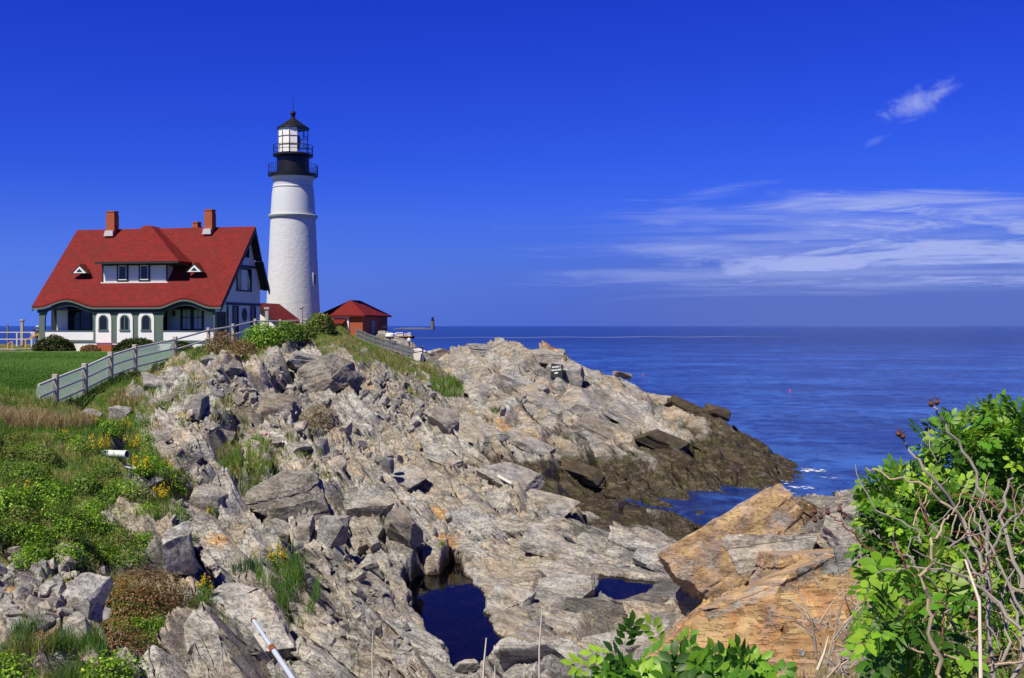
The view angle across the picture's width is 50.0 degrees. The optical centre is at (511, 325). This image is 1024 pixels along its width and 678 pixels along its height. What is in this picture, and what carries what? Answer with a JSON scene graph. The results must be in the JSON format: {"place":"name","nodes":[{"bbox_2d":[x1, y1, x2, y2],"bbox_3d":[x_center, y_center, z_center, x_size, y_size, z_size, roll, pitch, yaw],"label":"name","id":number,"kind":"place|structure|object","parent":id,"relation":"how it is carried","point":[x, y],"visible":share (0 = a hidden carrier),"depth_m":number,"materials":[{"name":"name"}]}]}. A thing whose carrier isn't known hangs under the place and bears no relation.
{"place":"outdoors","nodes":[
{"label":"outdoors","id":0,"kind":"place"},
{"bbox_2d":[0,351,169,388],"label":"lawn grass","id":1,"kind":"structure","parent":0,"point":[31,377],"depth_m":69.42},
{"bbox_2d":[0,328,1023,677],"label":"rocky headland","id":2,"kind":"structure","parent":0,"point":[626,464],"depth_m":38.11,"materials":[{"name":"stone"}]},
{"bbox_2d":[0,647,30,677],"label":"weed clump","id":3,"kind":"object","parent":2,"relation":"on","point":[17,659],"visible":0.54,"depth_m":15.83,"materials":[{"name":"green plant"}]},
{"bbox_2d":[0,652,39,677],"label":"weed clump","id":4,"kind":"object","parent":2,"relation":"on","point":[16,664],"visible":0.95,"depth_m":15.55,"materials":[{"name":"green plant"}]},
{"bbox_2d":[0,503,42,527],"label":"weed clump","id":5,"kind":"object","parent":2,"relation":"on","point":[28,512],"visible":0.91,"depth_m":22.60,"materials":[{"name":"green plant"}]},
{"bbox_2d":[0,483,45,517],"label":"shrub","id":6,"kind":"object","parent":2,"relation":"on","point":[11,505],"visible":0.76,"depth_m":23.04,"materials":[{"name":"green plant"}]},
{"bbox_2d":[3,520,46,545],"bbox_3d":[-10.014,4.225,22.463,0.994,0.499,0.881,0,0,0],"label":"shrub","id":7,"kind":"object","parent":2,"relation":"on","point":[27,531],"visible":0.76,"depth_m":22.29,"materials":[{"name":"green plant"}]},
{"bbox_2d":[5,461,53,484],"bbox_3d":[-11.231,3.439,25.558,1.046,0.595,1.038,0,0,0],"label":"shrub","id":8,"kind":"object","parent":2,"relation":"on","point":[34,472],"visible":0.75,"depth_m":25.44,"materials":[{"name":"green plant"}]},
{"bbox_2d":[12,546,47,569],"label":"weed clump","id":9,"kind":"object","parent":2,"relation":"on","point":[35,557],"visible":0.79,"depth_m":21.54,"materials":[{"name":"green plant"}]},
{"bbox_2d":[24,445,64,467],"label":"shrub","id":10,"kind":"object","parent":2,"relation":"on","point":[39,452],"visible":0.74,"depth_m":29.35,"materials":[{"name":"green plant"}]},
{"bbox_2d":[32,497,68,520],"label":"weed clump","id":11,"kind":"object","parent":2,"relation":"on","point":[49,515],"visible":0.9,"depth_m":23.28,"materials":[{"name":"green plant"}]},
{"bbox_2d":[22,480,80,510],"bbox_3d":[-10.487,3.821,24.924,1.343,0.634,1.145,0,0,0],"label":"shrub","id":12,"kind":"object","parent":2,"relation":"on","point":[49,490],"visible":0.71,"depth_m":24.78,"materials":[{"name":"green plant"}]},
{"bbox_2d":[31,334,75,350],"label":"shrub","id":13,"kind":"object","parent":2,"relation":"on","point":[54,343],"visible":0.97,"depth_m":98.27,"materials":[{"name":"green plant"}]},
{"bbox_2d":[51,514,85,536],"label":"shrub","id":14,"kind":"object","parent":2,"relation":"on","point":[68,525],"visible":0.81,"depth_m":23.09,"materials":[{"name":"green plant"}]},
{"bbox_2d":[56,541,90,568],"bbox_3d":[-8.834,4.617,22.060,0.594,0.571,0.571,0,0,25],"label":"shrub","id":15,"kind":"object","parent":2,"relation":"on","point":[78,555],"visible":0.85,"depth_m":22.02,"materials":[{"name":"green plant"}]},
{"bbox_2d":[62,611,89,643],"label":"boulder","id":16,"kind":"object","parent":2,"relation":"on","point":[78,618],"visible":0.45,"depth_m":18.44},
{"bbox_2d":[68,470,103,491],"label":"shrub","id":17,"kind":"object","parent":2,"relation":"on","point":[88,481],"visible":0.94,"depth_m":28.24,"materials":[{"name":"green plant"}]},
{"bbox_2d":[62,572,113,619],"bbox_3d":[-7.723,4.895,19.836,0.788,0.793,1.055,0,0,0],"label":"boulder","id":18,"kind":"object","parent":2,"relation":"on","point":[85,594],"visible":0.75,"depth_m":19.58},
{"bbox_2d":[74,509,110,534],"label":"shrub","id":19,"kind":"object","parent":2,"relation":"on","point":[91,522],"visible":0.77,"depth_m":25.35,"materials":[{"name":"green plant"}]},
{"bbox_2d":[93,486,122,507],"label":"shrub","id":20,"kind":"object","parent":2,"relation":"on","point":[112,496],"visible":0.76,"depth_m":27.88,"materials":[{"name":"green plant"}]},
{"bbox_2d":[97,418,125,435],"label":"shrub","id":21,"kind":"object","parent":2,"relation":"on","point":[113,428],"visible":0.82,"depth_m":34.00,"materials":[{"name":"green plant"}]},
{"bbox_2d":[80,648,148,677],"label":"weed clump","id":22,"kind":"object","parent":2,"relation":"on","point":[118,663],"visible":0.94,"depth_m":16.91,"materials":[{"name":"green plant"}]},
{"bbox_2d":[108,405,132,420],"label":"boulder","id":23,"kind":"object","parent":2,"relation":"on","point":[114,412],"visible":0.64,"depth_m":40.49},
{"bbox_2d":[107,526,141,548],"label":"weed clump","id":24,"kind":"object","parent":2,"relation":"on","point":[130,536],"visible":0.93,"depth_m":24.86,"materials":[{"name":"green plant"}]},
{"bbox_2d":[100,617,150,656],"bbox_3d":[-6.966,5.488,19.332,1.130,0.751,1.044,0,0,39],"label":"shrub","id":25,"kind":"object","parent":2,"relation":"on","point":[118,638],"visible":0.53,"depth_m":19.31,"materials":[{"name":"brown plant"}]},
{"bbox_2d":[111,542,152,567],"bbox_3d":[-8.453,5.084,24.341,0.900,0.524,0.941,0,0,7],"label":"weed clump","id":26,"kind":"object","parent":2,"relation":"on","point":[135,556],"visible":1,"depth_m":24.17,"materials":[{"name":"green plant"}]},
{"bbox_2d":[111,337,160,351],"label":"shrub","id":27,"kind":"object","parent":2,"relation":"on","point":[124,344],"visible":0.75,"depth_m":96.69,"materials":[{"name":"green plant"}]},
{"bbox_2d":[122,485,152,502],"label":"shrub","id":28,"kind":"object","parent":2,"relation":"on","point":[136,492],"visible":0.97,"depth_m":27.79,"materials":[{"name":"green plant"}]},
{"bbox_2d":[102,566,181,626],"bbox_3d":[-7.369,5.245,21.655,1.552,0.981,1.446,0,0,-43],"label":"shrub","id":29,"kind":"object","parent":2,"relation":"on","point":[137,592],"visible":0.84,"depth_m":21.41,"materials":[{"name":"brown plant"}]},
{"bbox_2d":[31,209,269,350],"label":"keepers house","id":30,"kind":"structure","parent":2,"relation":"on","point":[112,283],"depth_m":100.54,"materials":[{"name":"red"}]},
{"bbox_2d":[68,306,91,330],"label":"window","id":31,"kind":"structure","parent":30,"relation":"in","point":[78,320],"depth_m":102.27,"materials":[{"name":"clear glass"}]},
{"bbox_2d":[180,306,203,330],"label":"window","id":32,"kind":"structure","parent":30,"relation":"in","point":[190,320],"depth_m":99.93,"materials":[{"name":"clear glass"}]},
{"bbox_2d":[236,268,251,291],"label":"window","id":33,"kind":"structure","parent":30,"relation":"in","point":[244,276],"depth_m":102.65,"materials":[{"name":"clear glass"}]},
{"bbox_2d":[0,373,307,677],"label":"bank grass","id":34,"kind":"structure","parent":2,"relation":"on","point":[48,400],"depth_m":32.03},
{"bbox_2d":[141,372,173,390],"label":"boulder","id":35,"kind":"object","parent":2,"relation":"on","point":[153,380],"visible":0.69,"depth_m":46.29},
{"bbox_2d":[138,569,198,613],"bbox_3d":[-6.914,5.350,22.199,1.293,0.864,1.129,0,0,0],"label":"shrub","id":36,"kind":"object","parent":2,"relation":"on","point":[180,586],"visible":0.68,"depth_m":22.04,"materials":[{"name":"brown plant"}]},
{"bbox_2d":[37,318,306,403],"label":"rail fence","id":37,"kind":"object","parent":2,"relation":"on","point":[85,376],"visible":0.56,"depth_m":46.46,"materials":[{"name":"grey"}]},
{"bbox_2d":[162,521,197,574],"bbox_3d":[-7.530,5.083,24.866,0.783,1.169,1.005,0,0,-19],"label":"boulder","id":38,"kind":"object","parent":2,"relation":"on","point":[178,552],"visible":0.97,"depth_m":24.55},
{"bbox_2d":[184,392,209,420],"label":"boulder","id":39,"kind":"object","parent":2,"relation":"on","point":[199,403],"visible":0.72,"depth_m":42.68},
{"bbox_2d":[184,609,220,654],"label":"boulder","id":40,"kind":"object","parent":2,"relation":"on","point":[192,623],"visible":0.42,"depth_m":20.24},
{"bbox_2d":[189,483,227,518],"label":"boulder","id":41,"kind":"object","parent":2,"relation":"on","point":[204,497],"visible":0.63,"depth_m":31.53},
{"bbox_2d":[202,330,240,353],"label":"shrub","id":42,"kind":"object","parent":2,"relation":"on","point":[219,342],"visible":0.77,"depth_m":57.12,"materials":[{"name":"brown plant"}]},
{"bbox_2d":[222,360,242,379],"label":"boulder","id":43,"kind":"object","parent":2,"relation":"on","point":[232,368],"visible":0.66,"depth_m":52.40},
{"bbox_2d":[209,583,258,604],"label":"boulder","id":44,"kind":"object","parent":2,"relation":"on","point":[226,591],"visible":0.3,"depth_m":24.61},
{"bbox_2d":[229,339,259,355],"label":"shrub","id":45,"kind":"object","parent":2,"relation":"on","point":[241,349],"visible":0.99,"depth_m":53.41,"materials":[{"name":"brown plant"}]},
{"bbox_2d":[223,588,295,660],"bbox_3d":[-5.322,6.457,23.175,1.317,1.477,1.651,0,0,-24],"label":"boulder","id":46,"kind":"object","parent":2,"relation":"on","point":[261,606],"visible":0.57,"depth_m":23.28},
{"bbox_2d":[239,320,282,347],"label":"shrub","id":47,"kind":"object","parent":2,"relation":"on","point":[257,334],"visible":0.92,"depth_m":62.95,"materials":[{"name":"green plant"}]},
{"bbox_2d":[88,324,455,426],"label":"mound grass","id":48,"kind":"structure","parent":2,"relation":"on","point":[342,330],"depth_m":70.51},
{"bbox_2d":[251,617,294,677],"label":"metal pole","id":49,"kind":"object","parent":2,"relation":"on","point":[279,659],"visible":1,"depth_m":21.05,"materials":[{"name":"white metal"}]},
{"bbox_2d":[0,363,549,673],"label":"rubble","id":50,"kind":"object","parent":2,"relation":"on","point":[357,545],"visible":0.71,"depth_m":37.84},
{"bbox_2d":[267,542,287,569],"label":"yellow wildflower","id":51,"kind":"object","parent":2,"relation":"on","point":[275,562],"visible":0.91,"depth_m":27.24,"materials":[{"name":"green plant"}]},
{"bbox_2d":[265,518,290,542],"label":"boulder","id":52,"kind":"object","parent":2,"relation":"on","point":[281,527],"visible":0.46,"depth_m":33.61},
{"bbox_2d":[256,392,301,422],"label":"boulder","id":53,"kind":"object","parent":2,"relation":"on","point":[272,404],"visible":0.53,"depth_m":50.66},
{"bbox_2d":[260,303,299,331],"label":"white outbuilding","id":54,"kind":"structure","parent":2,"relation":"on","point":[277,312],"depth_m":115.21,"materials":[{"name":"paint"}]},
{"bbox_2d":[268,319,306,341],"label":"shrub","id":55,"kind":"object","parent":2,"relation":"on","point":[288,331],"visible":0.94,"depth_m":63.60,"materials":[{"name":"green plant"}]},
{"bbox_2d":[244,469,333,522],"bbox_3d":[-7.438,5.772,36.853,3.040,1.815,1.854,0,0,0],"label":"boulder","id":56,"kind":"object","parent":2,"relation":"on","point":[283,494],"visible":0.73,"depth_m":36.17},
{"bbox_2d":[266,111,319,324],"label":"lighthouse","id":57,"kind":"object","parent":2,"relation":"on","point":[293,271],"visible":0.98,"depth_m":121.93,"materials":[{"name":"stone"}]},
{"bbox_2d":[286,351,315,369],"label":"boulder","id":58,"kind":"object","parent":2,"relation":"on","point":[296,360],"visible":0.59,"depth_m":60.08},
{"bbox_2d":[296,516,314,543],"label":"boulder","id":59,"kind":"object","parent":2,"relation":"on","point":[305,527],"visible":0.77,"depth_m":33.07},
{"bbox_2d":[298,402,341,428],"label":"shrub","id":60,"kind":"object","parent":2,"relation":"on","point":[312,416],"visible":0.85,"depth_m":50.69,"materials":[{"name":"brown plant"}]},
{"bbox_2d":[305,312,336,333],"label":"shrub","id":61,"kind":"object","parent":2,"relation":"on","point":[323,325],"visible":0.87,"depth_m":75.50,"materials":[{"name":"green plant"}]},
{"bbox_2d":[297,353,357,396],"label":"boulder","id":62,"kind":"object","parent":2,"relation":"on","point":[333,372],"visible":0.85,"depth_m":59.02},
{"bbox_2d":[316,515,349,548],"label":"boulder","id":63,"kind":"object","parent":2,"relation":"on","point":[332,532],"visible":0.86,"depth_m":33.30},
{"bbox_2d":[320,300,391,334],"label":"brick signal house","id":64,"kind":"structure","parent":2,"relation":"on","point":[350,316],"depth_m":125.26,"materials":[{"name":"red"}]},
{"bbox_2d":[346,489,394,517],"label":"boulder","id":65,"kind":"object","parent":2,"relation":"on","point":[369,502],"visible":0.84,"depth_m":39.06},
{"bbox_2d":[356,328,411,355],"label":"ramp fence","id":66,"kind":"object","parent":2,"relation":"on","point":[401,348],"visible":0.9,"depth_m":115.09,"materials":[{"name":"grey wood"}]},
{"bbox_2d":[383,506,423,547],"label":"boulder","id":67,"kind":"object","parent":2,"relation":"on","point":[402,526],"visible":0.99,"depth_m":37.61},
{"bbox_2d":[388,465,428,490],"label":"boulder","id":68,"kind":"object","parent":2,"relation":"on","point":[407,477],"visible":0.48,"depth_m":46.61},
{"bbox_2d":[0,352,850,677],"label":"tufted grass","id":69,"kind":"structure","parent":2,"relation":"on","point":[22,416],"depth_m":27.38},
{"bbox_2d":[0,364,853,657],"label":"brown rubble","id":70,"kind":"object","parent":2,"relation":"on","point":[56,584],"visible":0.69,"depth_m":20.76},
{"bbox_2d":[423,348,450,361],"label":"boulder","id":71,"kind":"object","parent":2,"relation":"on","point":[434,355],"visible":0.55,"depth_m":89.95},
{"bbox_2d":[427,406,459,434],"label":"boulder","id":72,"kind":"object","parent":2,"relation":"on","point":[445,420],"visible":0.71,"depth_m":61.52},
{"bbox_2d":[423,443,465,467],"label":"rock ledge","id":73,"kind":"object","parent":2,"relation":"on","point":[437,453],"visible":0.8,"depth_m":53.30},
{"bbox_2d":[406,562,504,672],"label":"tide pool","id":74,"kind":"structure","parent":2,"relation":"on","point":[448,605],"depth_m":32.75,"materials":[{"name":"liquid"}]},
{"bbox_2d":[454,659,478,672],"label":"boulder","id":75,"kind":"object","parent":2,"relation":"on","point":[467,665],"visible":0.99,"depth_m":26.02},
{"bbox_2d":[446,505,505,544],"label":"rock ledge","id":76,"kind":"object","parent":2,"relation":"on","point":[466,518],"visible":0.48,"depth_m":42.66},
{"bbox_2d":[465,343,492,355],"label":"boulder","id":77,"kind":"object","parent":2,"relation":"on","point":[481,349],"visible":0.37,"depth_m":88.82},
{"bbox_2d":[458,415,508,451],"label":"rock ledge","id":78,"kind":"object","parent":2,"relation":"on","point":[472,427],"visible":0.76,"depth_m":64.31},
{"bbox_2d":[476,461,544,490],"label":"boulder","id":79,"kind":"object","parent":2,"relation":"on","point":[525,478],"visible":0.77,"depth_m":51.06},
{"bbox_2d":[490,583,535,606],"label":"boulder","id":80,"kind":"object","parent":2,"relation":"on","point":[505,594],"visible":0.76,"depth_m":33.36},
{"bbox_2d":[499,373,536,387],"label":"rock ledge","id":81,"kind":"object","parent":2,"relation":"on","point":[506,378],"visible":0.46,"depth_m":82.60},
{"bbox_2d":[505,427,555,454],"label":"rock ledge","id":82,"kind":"object","parent":2,"relation":"on","point":[522,440],"visible":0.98,"depth_m":65.67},
{"bbox_2d":[515,391,568,417],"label":"rock ledge","id":83,"kind":"object","parent":2,"relation":"on","point":[536,401],"visible":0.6,"depth_m":77.45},
{"bbox_2d":[530,348,568,363],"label":"boulder","id":84,"kind":"object","parent":2,"relation":"on","point":[543,356],"visible":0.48,"depth_m":86.68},
{"bbox_2d":[520,525,579,557],"bbox_3d":[1.502,7.978,40.058,2.377,1.107,1.236,0,0,24],"label":"rock ledge","id":85,"kind":"object","parent":2,"relation":"on","point":[538,540],"visible":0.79,"depth_m":39.89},
{"bbox_2d":[526,489,579,516],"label":"rock ledge","id":86,"kind":"object","parent":2,"relation":"on","point":[563,506],"visible":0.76,"depth_m":49.12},
{"bbox_2d":[535,572,594,597],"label":"boulder","id":87,"kind":"object","parent":2,"relation":"on","point":[578,585],"visible":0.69,"depth_m":34.72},
{"bbox_2d":[547,362,584,386],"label":"boulder","id":88,"kind":"object","parent":2,"relation":"on","point":[573,374],"visible":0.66,"depth_m":83.50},
{"bbox_2d":[558,456,605,488],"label":"rock ledge","id":89,"kind":"object","parent":2,"relation":"on","point":[585,474],"visible":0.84,"depth_m":65.09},
{"bbox_2d":[563,386,610,420],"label":"boulder","id":90,"kind":"object","parent":2,"relation":"on","point":[581,401],"visible":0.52,"depth_m":77.78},
{"bbox_2d":[575,532,606,551],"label":"rock ledge","id":91,"kind":"object","parent":2,"relation":"on","point":[594,543],"visible":0.44,"depth_m":42.34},
{"bbox_2d":[572,412,622,442],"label":"rock ledge","id":92,"kind":"object","parent":2,"relation":"on","point":[601,429],"visible":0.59,"depth_m":73.84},
{"bbox_2d":[582,627,648,650],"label":"boulder","id":93,"kind":"object","parent":2,"relation":"on","point":[609,637],"visible":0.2,"depth_m":29.93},
{"bbox_2d":[604,399,644,426],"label":"rock ledge","id":94,"kind":"object","parent":2,"relation":"on","point":[620,411],"visible":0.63,"depth_m":76.58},
{"bbox_2d":[597,575,655,599],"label":"tide pool","id":95,"kind":"structure","parent":2,"relation":"on","point":[616,588],"depth_m":36.02,"materials":[{"name":"liquid"}]},
{"bbox_2d":[632,547,656,571],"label":"boulder","id":96,"kind":"object","parent":2,"relation":"on","point":[643,557],"visible":0.48,"depth_m":39.59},
{"bbox_2d":[646,546,668,574],"bbox_3d":[5.858,8.532,39.023,1.809,1.186,1.381,0,0,28],"label":"rock ledge","id":97,"kind":"object","parent":2,"relation":"on","point":[655,564],"visible":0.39,"depth_m":38.76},
{"bbox_2d":[634,429,689,452],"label":"rock ledge","id":98,"kind":"object","parent":2,"relation":"on","point":[656,439],"visible":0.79,"depth_m":71.49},
{"bbox_2d":[560,609,798,677],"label":"rose plant","id":99,"kind":"object","parent":2,"relation":"on","point":[696,661],"visible":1,"depth_m":2.40,"materials":[{"name":"green plant"}]},
{"bbox_2d":[673,587,701,616],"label":"boulder","id":100,"kind":"object","parent":2,"relation":"on","point":[687,603],"visible":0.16,"depth_m":27.32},
{"bbox_2d":[665,395,718,421],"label":"boulder","id":101,"kind":"object","parent":2,"relation":"on","point":[687,406],"visible":0.58,"depth_m":81.56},
{"bbox_2d":[704,403,730,421],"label":"boulder","id":102,"kind":"object","parent":2,"relation":"on","point":[720,412],"visible":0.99,"depth_m":81.16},
{"bbox_2d":[692,443,748,468],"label":"rock ledge","id":103,"kind":"object","parent":2,"relation":"on","point":[732,456],"visible":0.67,"depth_m":72.53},
{"bbox_2d":[657,483,804,599],"bbox_3d":[5.503,5.458,27.210,3.627,3.321,2.368,0,0,16],"label":"boulder","id":104,"kind":"object","parent":2,"relation":"on","point":[699,563],"visible":0.6,"depth_m":26.26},
{"bbox_2d":[700,553,833,619],"bbox_3d":[5.071,5.643,21.369,2.721,2.445,1.558,0,0,-22],"label":"boulder","id":105,"kind":"object","parent":2,"relation":"on","point":[804,571],"visible":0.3,"depth_m":21.05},
{"bbox_2d":[721,534,818,572],"bbox_3d":[5.778,5.143,24.498,2.178,1.126,1.608,0,0,24],"label":"boulder","id":106,"kind":"object","parent":2,"relation":"on","point":[742,549],"visible":0.68,"depth_m":24.10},
{"bbox_2d":[749,548,833,583],"bbox_3d":[6.314,5.181,23.050,2.438,1.151,2.685,0,0,0],"label":"boulder","id":107,"kind":"object","parent":2,"relation":"on","point":[768,562],"visible":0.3,"depth_m":22.80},
{"bbox_2d":[794,497,818,523],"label":"boulder","id":108,"kind":"object","parent":2,"relation":"on","point":[807,508],"visible":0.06,"depth_m":26.82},
{"bbox_2d":[774,574,876,677],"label":"dry brush","id":109,"kind":"object","parent":2,"relation":"on","point":[840,631],"visible":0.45,"depth_m":4.68,"materials":[{"name":"beige plant"}]},
{"bbox_2d":[819,513,844,545],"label":"boulder","id":110,"kind":"object","parent":2,"relation":"on","point":[831,528],"visible":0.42,"depth_m":24.02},
{"bbox_2d":[841,500,875,528],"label":"boulder","id":111,"kind":"object","parent":2,"relation":"on","point":[849,513],"visible":0.11,"depth_m":23.77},
{"bbox_2d":[840,389,1023,677],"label":"rose bush","id":112,"kind":"object","parent":2,"relation":"on","point":[941,516],"visible":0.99,"depth_m":3.12,"materials":[{"name":"green plant"}]},
{"bbox_2d":[812,505,884,590],"bbox_3d":[0.885,0.586,2.904,0.184,0.212,0.131,0,0,39],"label":"rose cane","id":113,"kind":"object","parent":112,"relation":"attached to","point":[827,512],"visible":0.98,"depth_m":2.93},
{"bbox_2d":[964,559,982,677],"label":"dry stalk","id":114,"kind":"object","parent":2,"relation":"on","point":[980,673],"visible":1,"depth_m":2.23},
{"bbox_2d":[0,326,1023,524],"bbox_3d":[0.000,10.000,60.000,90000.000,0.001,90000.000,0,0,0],"label":"sea","id":115,"kind":"structure","parent":0,"point":[858,396],"depth_m":225.39,"materials":[{"name":"liquid"}]},
{"bbox_2d":[0,0,1023,325],"label":"sky","id":116,"kind":"structure","parent":0,"point":[479,162],"materials":[{"name":"blue"}]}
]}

